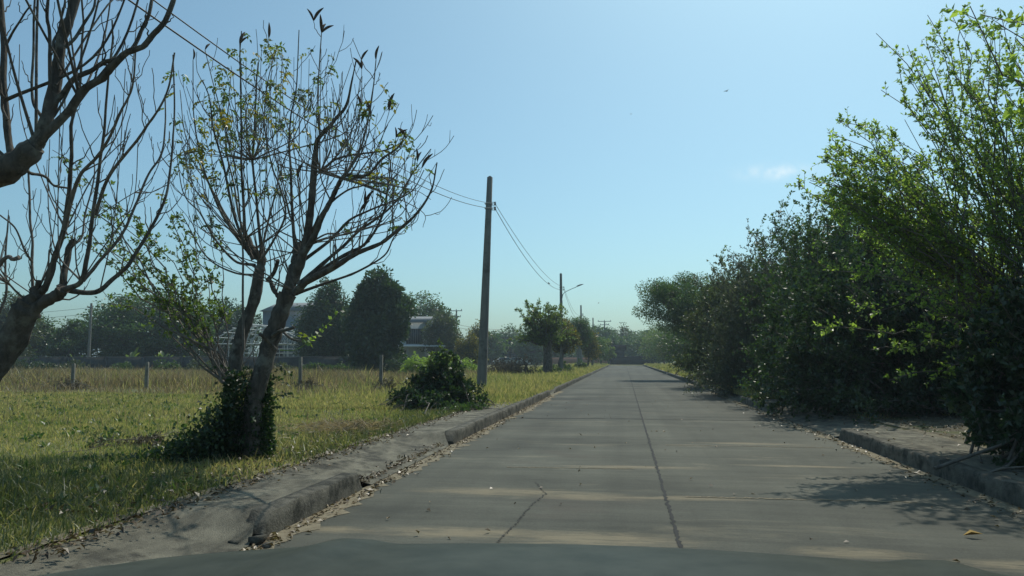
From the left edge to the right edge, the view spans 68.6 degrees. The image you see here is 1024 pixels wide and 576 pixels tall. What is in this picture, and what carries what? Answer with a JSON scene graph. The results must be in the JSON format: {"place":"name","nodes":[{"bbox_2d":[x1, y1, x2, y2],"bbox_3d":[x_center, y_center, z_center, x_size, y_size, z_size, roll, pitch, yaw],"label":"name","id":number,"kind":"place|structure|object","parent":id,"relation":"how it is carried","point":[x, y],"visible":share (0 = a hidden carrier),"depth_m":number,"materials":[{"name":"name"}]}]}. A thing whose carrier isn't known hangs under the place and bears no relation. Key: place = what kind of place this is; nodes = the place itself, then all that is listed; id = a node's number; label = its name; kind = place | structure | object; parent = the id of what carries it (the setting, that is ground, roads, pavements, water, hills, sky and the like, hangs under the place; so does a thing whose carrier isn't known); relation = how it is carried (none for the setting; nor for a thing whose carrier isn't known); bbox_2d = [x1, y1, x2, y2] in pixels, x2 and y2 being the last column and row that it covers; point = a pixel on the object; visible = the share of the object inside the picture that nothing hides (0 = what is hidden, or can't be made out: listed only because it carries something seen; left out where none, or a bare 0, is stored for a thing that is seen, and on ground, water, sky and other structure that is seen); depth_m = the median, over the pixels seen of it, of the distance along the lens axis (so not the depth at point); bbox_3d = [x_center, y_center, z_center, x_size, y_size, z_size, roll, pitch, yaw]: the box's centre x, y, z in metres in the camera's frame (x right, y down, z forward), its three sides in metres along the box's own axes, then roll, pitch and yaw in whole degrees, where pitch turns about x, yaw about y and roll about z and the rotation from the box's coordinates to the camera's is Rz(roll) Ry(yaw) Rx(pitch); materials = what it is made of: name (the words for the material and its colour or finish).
{"place":"outdoors","nodes":[
{"label":"outdoors","id":0,"kind":"place"},
{"bbox_2d":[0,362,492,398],"bbox_3d":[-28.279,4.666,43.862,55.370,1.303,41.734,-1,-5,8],"label":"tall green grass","id":1,"kind":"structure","parent":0,"point":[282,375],"depth_m":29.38,"materials":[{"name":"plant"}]},
{"bbox_2d":[0,355,503,399],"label":"tall dry grass","id":2,"kind":"structure","parent":0,"point":[178,375],"depth_m":30.26,"materials":[{"name":"plant"}]},
{"bbox_2d":[0,390,553,575],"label":"pavement","id":3,"kind":"structure","parent":0,"point":[215,526],"depth_m":5.55,"materials":[{"name":"concrete"}]},
{"bbox_2d":[261,303,312,356],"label":"warehouse","id":4,"kind":"structure","parent":0,"point":[267,311],"depth_m":80.39,"materials":[{"name":"metal"}]},
{"bbox_2d":[242,362,609,409],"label":"verge grass","id":5,"kind":"structure","parent":0,"point":[509,387],"depth_m":23.70,"materials":[{"name":"plant"}]},
{"bbox_2d":[0,361,907,563],"bbox_3d":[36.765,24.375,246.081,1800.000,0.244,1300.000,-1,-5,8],"label":"ground","id":6,"kind":"structure","parent":0,"point":[82,535],"depth_m":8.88,"materials":[{"name":"green plant"}]},
{"bbox_2d":[0,291,46,356],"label":"hedge tree","id":7,"kind":"object","parent":6,"relation":"on","point":[4,312],"visible":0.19,"depth_m":73.81,"materials":[{"name":"green plant"}]},
{"bbox_2d":[10,356,40,370],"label":"bush","id":8,"kind":"object","parent":6,"relation":"on","point":[15,364],"visible":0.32,"depth_m":63.22,"materials":[{"name":"green plant"}]},
{"bbox_2d":[24,313,61,356],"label":"hedge tree","id":9,"kind":"object","parent":6,"relation":"on","point":[40,350],"visible":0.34,"depth_m":79.46,"materials":[{"name":"green plant"}]},
{"bbox_2d":[26,361,67,370],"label":"bush","id":10,"kind":"object","parent":6,"relation":"on","point":[42,364],"visible":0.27,"depth_m":61.77,"materials":[{"name":"green plant"}]},
{"bbox_2d":[19,377,101,391],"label":"dry weed","id":11,"kind":"object","parent":6,"relation":"on","point":[72,385],"visible":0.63,"depth_m":27.22,"materials":[{"name":"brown plant"}]},
{"bbox_2d":[56,358,91,369],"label":"bush","id":12,"kind":"object","parent":6,"relation":"on","point":[75,362],"visible":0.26,"depth_m":63.19,"materials":[{"name":"green plant"}]},
{"bbox_2d":[44,316,107,356],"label":"hedge tree","id":13,"kind":"object","parent":6,"relation":"on","point":[74,344],"visible":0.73,"depth_m":76.52,"materials":[{"name":"green plant"}]},
{"bbox_2d":[0,0,175,188],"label":"pollard tree","id":14,"kind":"object","parent":6,"relation":"on","point":[19,160],"visible":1,"depth_m":4.03,"materials":[{"name":"grey plant"}]},
{"bbox_2d":[87,303,92,356],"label":"utility pole","id":15,"kind":"object","parent":6,"relation":"on","point":[89,333],"visible":0.69,"depth_m":68.24,"materials":[{"name":"concrete"}]},
{"bbox_2d":[0,0,189,381],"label":"pollard tree","id":16,"kind":"object","parent":6,"relation":"on","point":[23,316],"visible":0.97,"depth_m":5.81,"materials":[{"name":"grey plant"}]},
{"bbox_2d":[58,427,184,454],"bbox_3d":[-4.798,2.068,10.024,2.586,0.397,2.489,5,-7,-40],"label":"weed tuft","id":17,"kind":"object","parent":6,"relation":"on","point":[146,440],"visible":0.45,"depth_m":9.71,"materials":[{"name":"green plant"}]},
{"bbox_2d":[110,361,134,369],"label":"bush","id":18,"kind":"object","parent":6,"relation":"on","point":[126,365],"visible":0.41,"depth_m":63.03,"materials":[{"name":"green plant"}]},
{"bbox_2d":[51,150,241,382],"bbox_3d":[-4.835,0.165,9.812,2.786,4.112,0.880,-1,-6,12],"label":"leafy shrub","id":19,"kind":"object","parent":6,"relation":"on","point":[199,311],"visible":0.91,"depth_m":9.69,"materials":[{"name":"green plant"}]},
{"bbox_2d":[144,362,148,389],"bbox_3d":[-13.277,3.329,27.259,0.105,1.273,0.105,-1,-5,8],"label":"fence post","id":20,"kind":"object","parent":6,"relation":"on","point":[146,382],"visible":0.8,"depth_m":27.24,"materials":[{"name":"concrete"}]},
{"bbox_2d":[75,288,225,356],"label":"tree","id":21,"kind":"object","parent":6,"relation":"on","point":[123,334],"visible":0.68,"depth_m":77.71,"materials":[{"name":"green plant"}]},
{"bbox_2d":[153,359,181,369],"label":"bush","id":22,"kind":"object","parent":6,"relation":"on","point":[167,365],"visible":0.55,"depth_m":61.77,"materials":[{"name":"green plant"}]},
{"bbox_2d":[16,357,351,369],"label":"boundary wall","id":23,"kind":"structure","parent":6,"relation":"on","point":[107,362],"depth_m":64.92,"materials":[{"name":"concrete"}]},
{"bbox_2d":[0,390,390,441],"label":"dead stalks","id":24,"kind":"object","parent":6,"relation":"on","point":[202,395],"visible":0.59,"depth_m":14.71,"materials":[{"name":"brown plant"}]},
{"bbox_2d":[181,358,212,370],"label":"bush","id":25,"kind":"object","parent":6,"relation":"on","point":[194,365],"visible":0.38,"depth_m":60.78,"materials":[{"name":"green plant"}]},
{"bbox_2d":[0,417,437,557],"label":"dirt edge","id":26,"kind":"object","parent":6,"relation":"on","point":[43,542],"visible":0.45,"depth_m":5.51,"materials":[{"name":"soil"}]},
{"bbox_2d":[0,393,446,504],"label":"field weeds","id":27,"kind":"object","parent":6,"relation":"on","point":[105,437],"visible":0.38,"depth_m":11.32,"materials":[{"name":"green plant"}]},
{"bbox_2d":[198,296,262,356],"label":"tree","id":28,"kind":"object","parent":6,"relation":"on","point":[236,315],"visible":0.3,"depth_m":86.48,"materials":[{"name":"green plant"}]},
{"bbox_2d":[0,389,474,560],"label":"mown grass","id":29,"kind":"structure","parent":6,"relation":"on","point":[35,427],"depth_m":12.17,"materials":[{"name":"plant"}]},
{"bbox_2d":[214,324,299,356],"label":"steel frame shed","id":30,"kind":"structure","parent":6,"relation":"on","point":[257,343],"depth_m":73.76,"materials":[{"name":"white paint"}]},
{"bbox_2d":[247,472,361,536],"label":"kerb","id":31,"kind":"structure","parent":6,"relation":"on","point":[279,514],"depth_m":6.09,"materials":[{"name":"concrete"}]},
{"bbox_2d":[156,7,453,458],"bbox_3d":[-2.580,-0.543,9.117,4.054,5.595,2.730,-1,-5,8],"label":"pollard tree","id":32,"kind":"object","parent":6,"relation":"on","point":[271,334],"visible":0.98,"depth_m":8.78,"materials":[{"name":"grey plant"}]},
{"bbox_2d":[102,346,300,470],"bbox_3d":[-3.638,1.344,8.697,1.602,1.341,2.242,-4,-7,36],"label":"climbing vine","id":33,"kind":"object","parent":32,"relation":"attached to","point":[216,437],"visible":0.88,"depth_m":8.58,"materials":[{"name":"green plant"}]},
{"bbox_2d":[289,377,334,390],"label":"dry weed","id":34,"kind":"object","parent":6,"relation":"on","point":[308,382],"visible":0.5,"depth_m":25.99,"materials":[{"name":"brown plant"}]},
{"bbox_2d":[295,362,330,370],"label":"bush","id":35,"kind":"object","parent":6,"relation":"on","point":[312,366],"visible":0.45,"depth_m":58.16,"materials":[{"name":"green plant"}]},
{"bbox_2d":[286,277,352,356],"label":"round conifer","id":36,"kind":"object","parent":6,"relation":"on","point":[328,301],"visible":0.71,"depth_m":65.72,"materials":[{"name":"green plant"}]},
{"bbox_2d":[324,361,352,369],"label":"bush","id":37,"kind":"object","parent":6,"relation":"on","point":[336,366],"visible":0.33,"depth_m":57.87,"materials":[{"name":"green plant"}]},
{"bbox_2d":[273,411,407,437],"bbox_3d":[-2.866,2.095,11.935,2.494,0.338,3.204,-1,-5,8],"label":"dry straw","id":38,"kind":"object","parent":6,"relation":"on","point":[342,425],"visible":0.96,"depth_m":11.80,"materials":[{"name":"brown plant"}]},
{"bbox_2d":[337,263,417,369],"bbox_3d":[-10.142,2.348,56.779,6.073,8.766,4.908,1,-5,-9],"label":"dark broad tree","id":39,"kind":"object","parent":6,"relation":"on","point":[376,321],"visible":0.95,"depth_m":56.04,"materials":[{"name":"green plant"}]},
{"bbox_2d":[371,378,403,390],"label":"dry weed","id":40,"kind":"object","parent":6,"relation":"on","point":[389,384],"visible":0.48,"depth_m":25.54,"materials":[{"name":"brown plant"}]},
{"bbox_2d":[383,354,409,373],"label":"weed clump","id":41,"kind":"object","parent":6,"relation":"on","point":[393,364],"visible":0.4,"depth_m":51.12,"materials":[{"name":"green plant"}]},
{"bbox_2d":[400,351,434,376],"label":"weed clump","id":42,"kind":"object","parent":6,"relation":"on","point":[410,364],"visible":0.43,"depth_m":46.60,"materials":[{"name":"green plant"}]},
{"bbox_2d":[398,316,444,360],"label":"white house","id":43,"kind":"structure","parent":6,"relation":"on","point":[410,345],"depth_m":88.98,"materials":[{"name":"metal"}]},
{"bbox_2d":[406,329,422,343],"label":"window","id":44,"kind":"structure","parent":43,"relation":"in","point":[414,338],"depth_m":89.01,"materials":[{"name":"glass"}]},
{"bbox_2d":[404,290,459,333],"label":"spreading tree","id":45,"kind":"object","parent":6,"relation":"on","point":[427,310],"visible":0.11,"depth_m":106.62,"materials":[{"name":"green plant"}]},
{"bbox_2d":[416,337,454,381],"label":"leafy shrub","id":46,"kind":"object","parent":6,"relation":"on","point":[446,359],"visible":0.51,"depth_m":17.56,"materials":[{"name":"green plant"}]},
{"bbox_2d":[377,349,497,413],"bbox_3d":[-1.843,2.249,17.076,3.003,1.761,4.648,-1,-5,8],"label":"ivy bush","id":47,"kind":"object","parent":6,"relation":"on","point":[454,385],"visible":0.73,"depth_m":17.25,"materials":[{"name":"green plant"}]},
{"bbox_2d":[417,306,464,361],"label":"spreading tree","id":48,"kind":"object","parent":6,"relation":"on","point":[446,334],"visible":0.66,"depth_m":87.19,"materials":[{"name":"green plant"}]},
{"bbox_2d":[385,399,506,412],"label":"weed","id":49,"kind":"object","parent":6,"relation":"on","point":[468,406],"visible":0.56,"depth_m":16.50,"materials":[{"name":"green plant"}]},
{"bbox_2d":[453,330,478,364],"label":"golden tree","id":50,"kind":"object","parent":6,"relation":"on","point":[465,347],"visible":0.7,"depth_m":72.78,"materials":[{"name":"green plant"}]},
{"bbox_2d":[457,355,477,370],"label":"weed clump","id":51,"kind":"object","parent":6,"relation":"on","point":[470,365],"visible":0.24,"depth_m":54.56,"materials":[{"name":"green plant"}]},
{"bbox_2d":[466,319,489,362],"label":"golden tree","id":52,"kind":"object","parent":6,"relation":"on","point":[476,331],"visible":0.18,"depth_m":96.20,"materials":[{"name":"green plant"}]},
{"bbox_2d":[477,176,495,387],"bbox_3d":[-0.924,-0.124,27.262,0.699,8.050,0.340,-1,-5,8],"label":"utility pole","id":53,"kind":"object","parent":6,"relation":"on","point":[483,350],"visible":0.94,"depth_m":27.12,"materials":[{"name":"concrete"}]},
{"bbox_2d":[128,0,494,208],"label":"power cable","id":54,"kind":"object","parent":53,"relation":"attached to","point":[156,19],"visible":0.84,"depth_m":9.23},
{"bbox_2d":[153,0,494,203],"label":"power cable","id":55,"kind":"object","parent":53,"relation":"attached to","point":[274,86],"visible":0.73,"depth_m":9.47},
{"bbox_2d":[445,390,549,444],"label":"kerb","id":56,"kind":"structure","parent":6,"relation":"on","point":[460,432],"depth_m":14.37,"materials":[{"name":"concrete"}]},
{"bbox_2d":[487,330,510,364],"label":"distant tree","id":57,"kind":"object","parent":6,"relation":"on","point":[496,348],"visible":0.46,"depth_m":140.47,"materials":[{"name":"green plant"}]},
{"bbox_2d":[492,323,521,336],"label":"distant tree","id":58,"kind":"object","parent":6,"relation":"on","point":[505,334],"visible":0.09,"depth_m":165.66,"materials":[{"name":"green plant"}]},
{"bbox_2d":[487,354,539,374],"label":"dry bush","id":59,"kind":"object","parent":6,"relation":"on","point":[510,366],"visible":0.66,"depth_m":48.97,"materials":[{"name":"brown plant"}]},
{"bbox_2d":[6,391,1023,562],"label":"fallen leaves","id":60,"kind":"object","parent":6,"relation":"on","point":[60,549],"visible":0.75,"depth_m":7.11,"materials":[{"name":"brown plant"}]},
{"bbox_2d":[497,337,534,356],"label":"long house","id":61,"kind":"structure","parent":6,"relation":"on","point":[508,353],"depth_m":147.19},
{"bbox_2d":[510,330,551,364],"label":"distant tree","id":62,"kind":"object","parent":6,"relation":"on","point":[529,349],"visible":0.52,"depth_m":134.14,"materials":[{"name":"green plant"}]},
{"bbox_2d":[507,298,576,372],"bbox_3d":[2.194,3.404,52.170,4.644,5.611,4.483,-1,-5,8],"label":"feathery tree","id":63,"kind":"object","parent":6,"relation":"on","point":[543,330],"visible":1,"depth_m":51.73,"materials":[{"name":"green plant"}]},
{"bbox_2d":[491,357,607,363],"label":"orange wall","id":64,"kind":"structure","parent":6,"relation":"on","point":[570,360],"depth_m":139.17,"materials":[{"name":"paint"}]},
{"bbox_2d":[551,316,581,369],"bbox_3d":[3.977,4.553,59.883,3.333,4.748,3.273,-1,-5,8],"label":"golden tree","id":65,"kind":"object","parent":6,"relation":"on","point":[565,344],"visible":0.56,"depth_m":59.43,"materials":[{"name":"green plant"}]},
{"bbox_2d":[559,273,582,370],"bbox_3d":[4.726,2.849,59.425,1.948,8.150,0.264,-1,-5,10],"label":"utility pole","id":66,"kind":"object","parent":6,"relation":"on","point":[561,348],"visible":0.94,"depth_m":59.52,"materials":[{"name":"concrete"}]},
{"bbox_2d":[552,373,591,392],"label":"kerb","id":67,"kind":"structure","parent":6,"relation":"on","point":[561,387],"depth_m":35.15,"materials":[{"name":"concrete"}]},
{"bbox_2d":[567,315,595,361],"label":"clipped tree","id":68,"kind":"object","parent":6,"relation":"on","point":[583,327],"visible":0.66,"depth_m":77.28,"materials":[{"name":"green plant"}]},
{"bbox_2d":[581,331,602,365],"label":"yellow green tree","id":69,"kind":"object","parent":6,"relation":"on","point":[589,350],"visible":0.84,"depth_m":83.09,"materials":[{"name":"grey plant"}]},
{"bbox_2d":[582,336,608,364],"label":"thin tree","id":70,"kind":"object","parent":6,"relation":"on","point":[602,349],"visible":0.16,"depth_m":98.81,"materials":[{"name":"green plant"}]},
{"bbox_2d":[582,324,618,356],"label":"distant tree","id":71,"kind":"object","parent":6,"relation":"on","point":[606,331],"visible":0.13,"depth_m":167.35,"materials":[{"name":"green plant"}]},
{"bbox_2d":[595,337,616,362],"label":"thin tree","id":72,"kind":"object","parent":6,"relation":"on","point":[611,353],"visible":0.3,"depth_m":120.27,"materials":[{"name":"green plant"}]},
{"bbox_2d":[604,331,627,363],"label":"distant tree","id":73,"kind":"object","parent":6,"relation":"on","point":[615,341],"visible":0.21,"depth_m":149.88,"materials":[{"name":"green plant"}]},
{"bbox_2d":[608,345,625,363],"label":"dark house","id":74,"kind":"structure","parent":6,"relation":"on","point":[619,350],"depth_m":144.60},
{"bbox_2d":[611,322,637,355],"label":"distant tree","id":75,"kind":"object","parent":6,"relation":"on","point":[625,330],"visible":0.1,"depth_m":181.51,"materials":[{"name":"green plant"}]},
{"bbox_2d":[618,330,651,356],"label":"distant tree","id":76,"kind":"object","parent":6,"relation":"on","point":[629,349],"visible":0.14,"depth_m":167.47,"materials":[{"name":"green plant"}]},
{"bbox_2d":[627,322,670,363],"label":"distant tree","id":77,"kind":"object","parent":6,"relation":"on","point":[636,346],"visible":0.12,"depth_m":155.78,"materials":[{"name":"green plant"}]},
{"bbox_2d":[636,328,672,363],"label":"roadside tree","id":78,"kind":"object","parent":6,"relation":"on","point":[649,336],"visible":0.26,"depth_m":123.00,"materials":[{"name":"green plant"}]},
{"bbox_2d":[645,323,682,362],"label":"roadside tree","id":79,"kind":"object","parent":6,"relation":"on","point":[655,346],"visible":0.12,"depth_m":101.15,"materials":[{"name":"green plant"}]},
{"bbox_2d":[655,325,685,359],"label":"roadside tree","id":80,"kind":"object","parent":6,"relation":"on","point":[660,351],"visible":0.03,"depth_m":81.82,"materials":[{"name":"green plant"}]},
{"bbox_2d":[657,328,696,369],"bbox_3d":[15.961,4.817,64.369,6.984,5.021,6.509,-1,-5,8],"label":"roadside tree","id":81,"kind":"object","parent":6,"relation":"on","point":[680,345],"visible":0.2,"depth_m":63.80,"materials":[{"name":"green plant"}]},
{"bbox_2d":[632,271,740,341],"bbox_3d":[10.853,2.105,45.444,6.390,6.848,7.534,2,-6,-23],"label":"leaning tree","id":82,"kind":"object","parent":6,"relation":"on","point":[674,297],"visible":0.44,"depth_m":45.61,"materials":[{"name":"green plant"}]},
{"bbox_2d":[644,362,779,398],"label":"verge grass","id":83,"kind":"structure","parent":6,"relation":"on","point":[664,367],"depth_m":45.19,"materials":[{"name":"plant"}]},
{"bbox_2d":[669,255,760,386],"bbox_3d":[10.463,1.525,33.383,6.852,6.324,6.838,5,-7,-41],"label":"dense shrub","id":84,"kind":"object","parent":6,"relation":"on","point":[706,303],"visible":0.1,"depth_m":33.17,"materials":[{"name":"green plant"}]},
{"bbox_2d":[693,245,738,375],"bbox_3d":[11.314,1.499,38.714,4.179,7.509,4.459,-4,-7,38],"label":"feathery tree","id":85,"kind":"object","parent":6,"relation":"on","point":[720,256],"visible":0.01,"depth_m":38.84,"materials":[{"name":"green plant"}]},
{"bbox_2d":[682,207,829,396],"bbox_3d":[9.088,0.648,26.134,6.098,7.252,6.681,-4,-7,40],"label":"twiggy shrub","id":86,"kind":"object","parent":6,"relation":"on","point":[727,369],"visible":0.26,"depth_m":25.96,"materials":[{"name":"green plant"}]},
{"bbox_2d":[739,396,778,414],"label":"kerb","id":87,"kind":"structure","parent":6,"relation":"on","point":[749,401],"depth_m":20.04,"materials":[{"name":"concrete"}]},
{"bbox_2d":[732,184,899,401],"bbox_3d":[9.108,0.361,21.251,5.415,6.586,6.074,-1,-5,8],"label":"dense shrub","id":88,"kind":"object","parent":6,"relation":"on","point":[805,250],"visible":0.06,"depth_m":21.50,"materials":[{"name":"green plant"}]},
{"bbox_2d":[747,150,999,424],"bbox_3d":[8.274,-0.030,16.834,5.847,6.396,6.751,-1,-5,8],"label":"dense shrub","id":89,"kind":"object","parent":6,"relation":"on","point":[847,370],"visible":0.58,"depth_m":15.63,"materials":[{"name":"green plant"}]},
{"bbox_2d":[825,408,975,442],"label":"bare soil","id":90,"kind":"structure","parent":6,"relation":"on","point":[958,421],"depth_m":13.31,"materials":[{"name":"soil"}]},
{"bbox_2d":[785,2,1023,387],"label":"tall shrub","id":91,"kind":"object","parent":90,"relation":"on","point":[946,257],"visible":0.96,"depth_m":9.67,"materials":[{"name":"green plant"}]},
{"bbox_2d":[939,3,1023,128],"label":"tall shrub","id":92,"kind":"object","parent":90,"relation":"on","point":[1010,74],"visible":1,"depth_m":6.22,"materials":[{"name":"green plant"}]},
{"bbox_2d":[839,428,1023,508],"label":"kerb","id":93,"kind":"structure","parent":6,"relation":"on","point":[1001,487],"depth_m":8.07,"materials":[{"name":"concrete"}]},
{"bbox_2d":[934,204,1023,472],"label":"dense shrub","id":94,"kind":"object","parent":6,"relation":"on","point":[990,399],"visible":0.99,"depth_m":8.32,"materials":[{"name":"green plant"}]},
{"bbox_2d":[0,0,1023,356],"label":"sky","id":95,"kind":"structure","parent":0,"point":[538,98],"materials":[{"name":"blue"}]},
{"bbox_2d":[613,356,656,364],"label":"wall","id":96,"kind":"structure","parent":0,"point":[633,360],"depth_m":141.43,"materials":[{"name":"concrete"}]},
{"bbox_2d":[274,365,1023,575],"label":"road","id":97,"kind":"structure","parent":0,"point":[600,505],"depth_m":7.22,"materials":[{"name":"concrete"}]},
{"bbox_2d":[239,391,562,550],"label":"gutter sand","id":98,"kind":"structure","parent":97,"relation":"on","point":[284,533],"depth_m":7.02,"materials":[{"name":"sand"}]},
{"bbox_2d":[248,534,268,544],"bbox_3d":[-1.778,1.779,5.276,0.107,0.090,0.130,-1,-5,8],"label":"concrete lump","id":99,"kind":"object","parent":98,"relation":"on","point":[257,539],"visible":0.86,"depth_m":5.22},
{"bbox_2d":[38,538,1010,575],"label":"car","id":100,"kind":"object","parent":97,"relation":"on","point":[351,557],"visible":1,"depth_m":1.17,"materials":[{"name":"paint"}]},
{"bbox_2d":[626,366,682,547],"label":"road joint","id":101,"kind":"object","parent":97,"relation":"on","point":[676,531],"visible":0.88,"depth_m":7.22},
{"bbox_2d":[686,496,907,501],"bbox_3d":[2.640,1.941,6.899,2.051,0.006,0.096,-1,-5,6],"label":"road joint","id":102,"kind":"object","parent":97,"relation":"on","point":[797,499],"visible":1,"depth_m":6.87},
{"bbox_2d":[690,384,1023,513],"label":"gutter sand","id":103,"kind":"structure","parent":97,"relation":"on","point":[1000,503],"depth_m":8.87,"materials":[{"name":"sand"}]},
{"bbox_2d":[701,385,1023,481],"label":"pavement","id":104,"kind":"structure","parent":0,"point":[950,449],"depth_m":11.10,"materials":[{"name":"concrete"}]},
{"bbox_2d":[832,410,1014,456],"bbox_3d":[6.351,2.217,11.536,0.331,0.012,15.000,-1,-5,8],"label":"dirt edge","id":105,"kind":"object","parent":104,"relation":"on","point":[936,435],"visible":0.55,"depth_m":11.44,"materials":[{"name":"soil"}]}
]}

